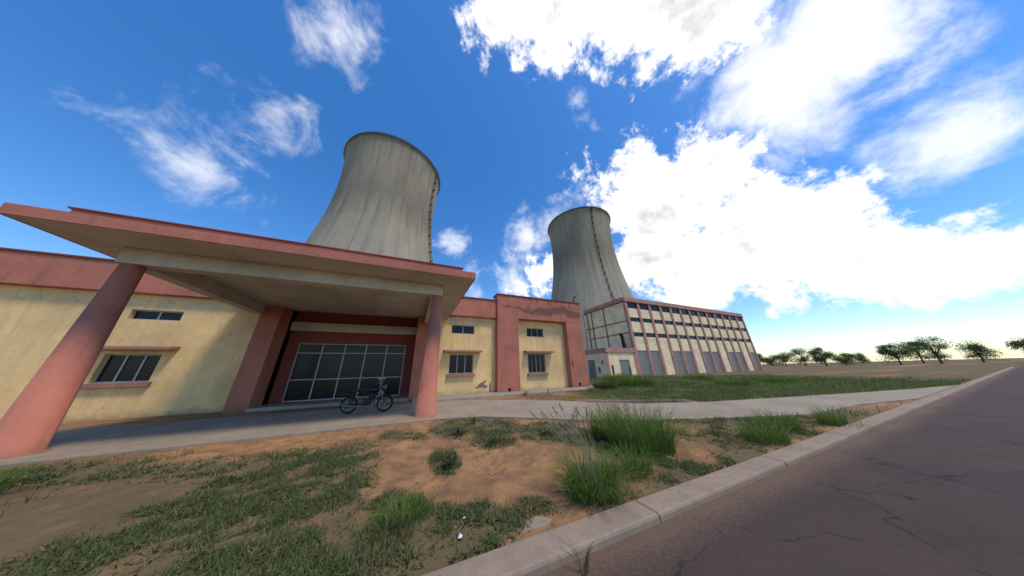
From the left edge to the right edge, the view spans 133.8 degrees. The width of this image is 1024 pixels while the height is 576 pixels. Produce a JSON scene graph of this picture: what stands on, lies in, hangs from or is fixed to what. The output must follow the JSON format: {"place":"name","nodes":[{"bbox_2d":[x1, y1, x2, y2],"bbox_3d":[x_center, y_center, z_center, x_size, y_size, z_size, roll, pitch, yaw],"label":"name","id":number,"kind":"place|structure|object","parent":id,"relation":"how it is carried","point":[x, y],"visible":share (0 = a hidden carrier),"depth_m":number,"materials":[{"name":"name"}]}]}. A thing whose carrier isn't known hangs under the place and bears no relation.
{"place":"outdoors","nodes":[
{"label":"outdoors","id":0,"kind":"place"},
{"bbox_2d":[0,385,957,466],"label":"driveway","id":1,"kind":"structure","parent":0,"point":[64,444],"depth_m":7.16,"materials":[{"name":"concrete"}]},
{"bbox_2d":[339,377,393,413],"bbox_3d":[-5.767,4.258,8.727,1.998,1.281,0.729,3,-21,-11],"label":"motorcycle","id":2,"kind":"object","parent":1,"relation":"on","point":[370,400],"visible":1,"depth_m":8.64,"materials":[{"name":"metal"}]},
{"bbox_2d":[412,386,598,402],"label":"pavement","id":3,"kind":"structure","parent":0,"point":[487,395],"depth_m":13.86,"materials":[{"name":"concrete"}]},
{"bbox_2d":[0,358,1023,575],"bbox_3d":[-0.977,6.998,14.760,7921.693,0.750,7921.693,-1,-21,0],"label":"ground","id":4,"kind":"structure","parent":0,"point":[403,461],"depth_m":3.28,"materials":[{"name":"soil"}]},
{"bbox_2d":[0,456,63,492],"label":"tall grass clump","id":5,"kind":"object","parent":4,"relation":"on","point":[3,483],"visible":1,"depth_m":3.18,"materials":[{"name":"green plant"}]},
{"bbox_2d":[0,202,589,458],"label":"office building","id":6,"kind":"structure","parent":4,"relation":"on","point":[157,318],"depth_m":9.65,"materials":[{"name":"yellow paint"}]},
{"bbox_2d":[80,354,161,388],"bbox_3d":[-16.618,3.556,9.412,1.820,1.350,0.360,7,-22,-22],"label":"window","id":7,"kind":"structure","parent":6,"relation":"in","point":[132,370],"depth_m":9.48,"materials":[{"name":"glass"}]},
{"bbox_2d":[131,310,183,320],"bbox_3d":[-16.743,1.331,10.393,1.600,0.450,0.060,7,-22,-22],"label":"window","id":8,"kind":"structure","parent":6,"relation":"in","point":[139,314],"depth_m":10.36,"materials":[{"name":"glass"}]},
{"bbox_2d":[447,354,474,376],"bbox_3d":[-3.448,5.274,14.885,1.850,1.440,0.360,7,-22,-22],"label":"window","id":9,"kind":"structure","parent":6,"relation":"in","point":[459,364],"depth_m":14.98,"materials":[{"name":"glass"}]},
{"bbox_2d":[451,325,473,333],"bbox_3d":[-3.574,3.044,15.867,1.630,0.610,0.060,7,-22,-22],"label":"window","id":10,"kind":"structure","parent":6,"relation":"in","point":[457,329],"depth_m":15.87,"materials":[{"name":"glass"}]},
{"bbox_2d":[527,328,542,336],"bbox_3d":[1.865,3.724,18.144,1.560,0.690,0.150,7,-22,-22],"label":"window","id":11,"kind":"structure","parent":6,"relation":"in","point":[530,332],"depth_m":18.18,"materials":[{"name":"glass"}]},
{"bbox_2d":[528,354,548,375],"bbox_3d":[1.974,6.024,17.179,1.780,1.600,0.360,7,-22,-22],"label":"window","id":12,"kind":"structure","parent":6,"relation":"in","point":[536,365],"depth_m":17.27,"materials":[{"name":"glass"}]},
{"bbox_2d":[305,131,439,262],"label":"cooling tower","id":13,"kind":"structure","parent":4,"relation":"on","point":[383,200],"depth_m":103.09,"materials":[{"name":"concrete"}]},
{"bbox_2d":[344,501,423,552],"bbox_3d":[-1.221,2.281,2.077,0.738,0.223,0.709,-1,-21,0],"label":"grass tuft","id":14,"kind":"object","parent":4,"relation":"on","point":[379,526],"visible":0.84,"depth_m":2.06,"materials":[{"name":"green plant"}]},
{"bbox_2d":[366,482,442,531],"bbox_3d":[-1.155,2.365,2.352,0.824,0.281,0.775,-7,-21,15],"label":"grass tuft","id":15,"kind":"object","parent":4,"relation":"on","point":[412,506],"visible":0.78,"depth_m":2.37,"materials":[{"name":"green plant"}]},
{"bbox_2d":[2,419,817,575],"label":"soil clods","id":16,"kind":"object","parent":4,"relation":"on","point":[147,561],"visible":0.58,"depth_m":2.91,"materials":[{"name":"brown soil"}]},
{"bbox_2d":[440,446,458,468],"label":"weed plant","id":17,"kind":"object","parent":4,"relation":"on","point":[450,463],"visible":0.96,"depth_m":3.55,"materials":[{"name":"green plant"}]},
{"bbox_2d":[445,424,467,435],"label":"weed plant","id":18,"kind":"object","parent":4,"relation":"on","point":[458,430],"visible":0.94,"depth_m":5.43,"materials":[{"name":"green plant"}]},
{"bbox_2d":[468,416,475,423],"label":"weed plant","id":19,"kind":"object","parent":4,"relation":"on","point":[473,419],"visible":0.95,"depth_m":6.43,"materials":[{"name":"green plant"}]},
{"bbox_2d":[0,374,972,575],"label":"grass cover","id":20,"kind":"object","parent":4,"relation":"on","point":[270,521],"depth_m":2.55,"materials":[{"name":"green plant"}]},
{"bbox_2d":[485,431,508,443],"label":"weed plant","id":21,"kind":"object","parent":4,"relation":"on","point":[493,439],"visible":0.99,"depth_m":4.77,"materials":[{"name":"green plant"}]},
{"bbox_2d":[522,516,551,532],"bbox_3d":[0.235,2.393,2.201,0.366,0.062,0.175,6,-22,-18],"label":"rock","id":22,"kind":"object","parent":4,"relation":"on","point":[538,522],"depth_m":2.18,"materials":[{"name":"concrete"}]},
{"bbox_2d":[535,425,565,434],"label":"weed plant","id":23,"kind":"object","parent":4,"relation":"on","point":[544,428],"visible":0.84,"depth_m":5.23,"materials":[{"name":"green plant"}]},
{"bbox_2d":[578,429,602,440],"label":"weed plant","id":24,"kind":"object","parent":4,"relation":"on","point":[598,437],"visible":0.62,"depth_m":4.80,"materials":[{"name":"green plant"}]},
{"bbox_2d":[548,206,633,349],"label":"cooling tower","id":25,"kind":"structure","parent":4,"relation":"on","point":[587,273],"depth_m":153.82,"materials":[{"name":"concrete"}]},
{"bbox_2d":[522,402,686,512],"bbox_3d":[1.024,2.058,2.837,1.759,1.026,1.903,-9,-22,19],"label":"tall grass clump","id":26,"kind":"object","parent":4,"relation":"on","point":[598,482],"visible":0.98,"depth_m":2.71,"materials":[{"name":"green plant"}]},
{"bbox_2d":[566,394,643,439],"bbox_3d":[2.237,2.980,5.131,2.063,0.988,1.922,-10,-22,21],"label":"tall grass clump","id":27,"kind":"object","parent":4,"relation":"on","point":[595,431],"visible":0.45,"depth_m":4.99,"materials":[{"name":"green plant"}]},
{"bbox_2d":[588,378,622,389],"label":"tall grass clump","id":28,"kind":"object","parent":4,"relation":"on","point":[599,384],"visible":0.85,"depth_m":15.99,"materials":[{"name":"green plant"}]},
{"bbox_2d":[599,370,631,382],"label":"tall grass clump","id":29,"kind":"object","parent":4,"relation":"on","point":[611,377],"visible":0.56,"depth_m":18.99,"materials":[{"name":"green plant"}]},
{"bbox_2d":[596,439,663,479],"bbox_3d":[1.717,2.551,3.303,1.288,0.428,1.207,-1,-21,0],"label":"tall grass clump","id":30,"kind":"object","parent":4,"relation":"on","point":[646,465],"visible":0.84,"depth_m":3.22,"materials":[{"name":"green plant"}]},
{"bbox_2d":[611,372,658,386],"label":"tall grass clump","id":31,"kind":"object","parent":4,"relation":"on","point":[636,381],"visible":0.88,"depth_m":16.57,"materials":[{"name":"green plant"}]},
{"bbox_2d":[586,400,688,402],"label":"kerb","id":32,"kind":"structure","parent":4,"relation":"on","point":[620,401],"depth_m":9.79,"materials":[{"name":"concrete"}]},
{"bbox_2d":[580,392,729,457],"bbox_3d":[2.437,2.637,4.329,2.730,1.044,2.687,-1,-21,0],"label":"tall grass clump","id":33,"kind":"object","parent":4,"relation":"on","point":[664,442],"visible":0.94,"depth_m":4.08,"materials":[{"name":"green plant"}]},
{"bbox_2d":[583,297,762,376],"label":"industrial building","id":34,"kind":"structure","parent":4,"relation":"on","point":[662,338],"depth_m":45.15,"materials":[{"name":"beige paint"}]},
{"bbox_2d":[627,302,636,308],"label":"window","id":35,"kind":"structure","parent":34,"relation":"in","point":[630,305],"depth_m":42.94,"materials":[{"name":"glass"}]},
{"bbox_2d":[630,317,639,321],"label":"window","id":36,"kind":"structure","parent":34,"relation":"in","point":[634,319],"depth_m":41.95,"materials":[{"name":"glass"}]},
{"bbox_2d":[633,332,642,336],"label":"window","id":37,"kind":"structure","parent":34,"relation":"in","point":[638,334],"depth_m":40.98,"materials":[{"name":"glass"}]},
{"bbox_2d":[639,304,647,309],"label":"window","id":38,"kind":"structure","parent":34,"relation":"in","point":[642,306],"depth_m":44.25,"materials":[{"name":"glass"}]},
{"bbox_2d":[642,318,651,322],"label":"window","id":39,"kind":"structure","parent":34,"relation":"in","point":[644,320],"depth_m":43.23,"materials":[{"name":"glass"}]},
{"bbox_2d":[646,333,654,336],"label":"window","id":40,"kind":"structure","parent":34,"relation":"in","point":[647,334],"depth_m":42.28,"materials":[{"name":"glass"}]},
{"bbox_2d":[650,305,658,311],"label":"window","id":41,"kind":"structure","parent":34,"relation":"in","point":[654,308],"depth_m":45.52,"materials":[{"name":"glass"}]},
{"bbox_2d":[654,319,662,323],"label":"window","id":42,"kind":"structure","parent":34,"relation":"in","point":[656,321],"depth_m":44.53,"materials":[{"name":"glass"}]},
{"bbox_2d":[658,334,665,337],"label":"window","id":43,"kind":"structure","parent":34,"relation":"in","point":[659,335],"depth_m":43.53,"materials":[{"name":"glass"}]},
{"bbox_2d":[661,307,669,312],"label":"window","id":44,"kind":"structure","parent":34,"relation":"in","point":[664,309],"depth_m":46.80,"materials":[{"name":"glass"}]},
{"bbox_2d":[671,308,678,313],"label":"window","id":45,"kind":"structure","parent":34,"relation":"in","point":[675,311],"depth_m":48.06,"materials":[{"name":"glass"}]},
{"bbox_2d":[681,309,688,314],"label":"window","id":46,"kind":"structure","parent":34,"relation":"in","point":[684,312],"depth_m":49.37,"materials":[{"name":"glass"}]},
{"bbox_2d":[680,372,714,379],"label":"tall grass clump","id":47,"kind":"object","parent":4,"relation":"on","point":[698,377],"visible":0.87,"depth_m":19.97,"materials":[{"name":"green plant"}]},
{"bbox_2d":[421,367,1013,575],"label":"kerb","id":48,"kind":"structure","parent":4,"relation":"on","point":[542,553],"depth_m":2.33,"materials":[{"name":"concrete"}]},
{"bbox_2d":[710,376,755,386],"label":"tall grass clump","id":49,"kind":"object","parent":4,"relation":"on","point":[724,381],"visible":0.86,"depth_m":15.73,"materials":[{"name":"green plant"}]},
{"bbox_2d":[557,375,962,401],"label":"lawn grass","id":50,"kind":"structure","parent":4,"relation":"on","point":[767,392],"depth_m":13.50,"materials":[{"name":"green plant"}]},
{"bbox_2d":[719,415,803,445],"bbox_3d":[5.054,2.971,4.405,1.498,0.730,1.378,-11,-23,23],"label":"tall grass clump","id":51,"kind":"object","parent":4,"relation":"on","point":[768,437],"visible":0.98,"depth_m":4.33,"materials":[{"name":"green plant"}]},
{"bbox_2d":[746,373,778,378],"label":"tall grass clump","id":52,"kind":"object","parent":4,"relation":"on","point":[761,376],"visible":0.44,"depth_m":22.01,"materials":[{"name":"green plant"}]},
{"bbox_2d":[758,354,780,365],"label":"tree","id":53,"kind":"object","parent":4,"relation":"on","point":[765,360],"visible":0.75,"depth_m":137.11,"materials":[{"name":"green plant"}]},
{"bbox_2d":[742,406,816,431],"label":"tall grass clump","id":54,"kind":"object","parent":4,"relation":"on","point":[784,424],"visible":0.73,"depth_m":5.08,"materials":[{"name":"green plant"}]},
{"bbox_2d":[757,374,801,382],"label":"tall grass clump","id":55,"kind":"object","parent":4,"relation":"on","point":[772,378],"visible":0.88,"depth_m":17.06,"materials":[{"name":"green plant"}]},
{"bbox_2d":[768,350,798,365],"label":"tree","id":56,"kind":"object","parent":4,"relation":"on","point":[784,357],"visible":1,"depth_m":116.25,"materials":[{"name":"green plant"}]},
{"bbox_2d":[789,346,814,365],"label":"tree","id":57,"kind":"object","parent":4,"relation":"on","point":[801,352],"visible":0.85,"depth_m":122.34,"materials":[{"name":"green plant"}]},
{"bbox_2d":[807,346,835,365],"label":"tree","id":58,"kind":"object","parent":4,"relation":"on","point":[823,357],"visible":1,"depth_m":88.20,"materials":[{"name":"green plant"}]},
{"bbox_2d":[802,402,883,429],"bbox_3d":[8.150,3.253,5.385,1.582,0.748,1.381,-1,-21,0],"label":"tall grass clump","id":59,"kind":"object","parent":4,"relation":"on","point":[828,420],"visible":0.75,"depth_m":5.44,"materials":[{"name":"green plant"}]},
{"bbox_2d":[830,352,862,364],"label":"tree","id":60,"kind":"object","parent":4,"relation":"on","point":[844,360],"visible":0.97,"depth_m":103.83,"materials":[{"name":"green plant"}]},
{"bbox_2d":[853,352,872,363],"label":"tree","id":61,"kind":"object","parent":4,"relation":"on","point":[860,356],"visible":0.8,"depth_m":153.12,"materials":[{"name":"green plant"}]},
{"bbox_2d":[873,340,921,364],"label":"tree","id":62,"kind":"object","parent":4,"relation":"on","point":[895,353],"visible":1,"depth_m":79.32,"materials":[{"name":"green plant"}]},
{"bbox_2d":[899,341,935,362],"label":"tree","id":63,"kind":"object","parent":4,"relation":"on","point":[920,357],"visible":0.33,"depth_m":106.10,"materials":[{"name":"green plant"}]},
{"bbox_2d":[905,336,958,363],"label":"tree","id":64,"kind":"object","parent":4,"relation":"on","point":[938,354],"visible":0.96,"depth_m":87.33,"materials":[{"name":"green plant"}]},
{"bbox_2d":[953,338,1007,361],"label":"tree","id":65,"kind":"object","parent":4,"relation":"on","point":[979,349],"visible":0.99,"depth_m":89.66,"materials":[{"name":"green plant"}]},
{"bbox_2d":[1003,336,1023,350],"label":"tree","id":66,"kind":"object","parent":4,"relation":"on","point":[1016,344],"visible":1,"depth_m":71.35,"materials":[{"name":"green plant"}]},
{"bbox_2d":[0,0,1023,363],"label":"sky","id":67,"kind":"structure","parent":0,"point":[834,176],"materials":[{"name":"blue"}]},
{"bbox_2d":[619,333,626,347],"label":"exhaust duct","id":68,"kind":"object","parent":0,"point":[623,341],"visible":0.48,"depth_m":40.16,"materials":[{"name":"metal"}]},
{"bbox_2d":[541,364,1023,575],"bbox_3d":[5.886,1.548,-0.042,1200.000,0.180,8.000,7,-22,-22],"label":"road","id":69,"kind":"structure","parent":0,"point":[936,488],"depth_m":2.32,"materials":[{"name":"grey asphalt"}]},
{"bbox_2d":[549,532,594,575],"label":"grass tuft","id":70,"kind":"object","parent":69,"relation":"on","point":[586,564],"visible":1,"depth_m":1.74,"materials":[{"name":"green plant"}]}
]}

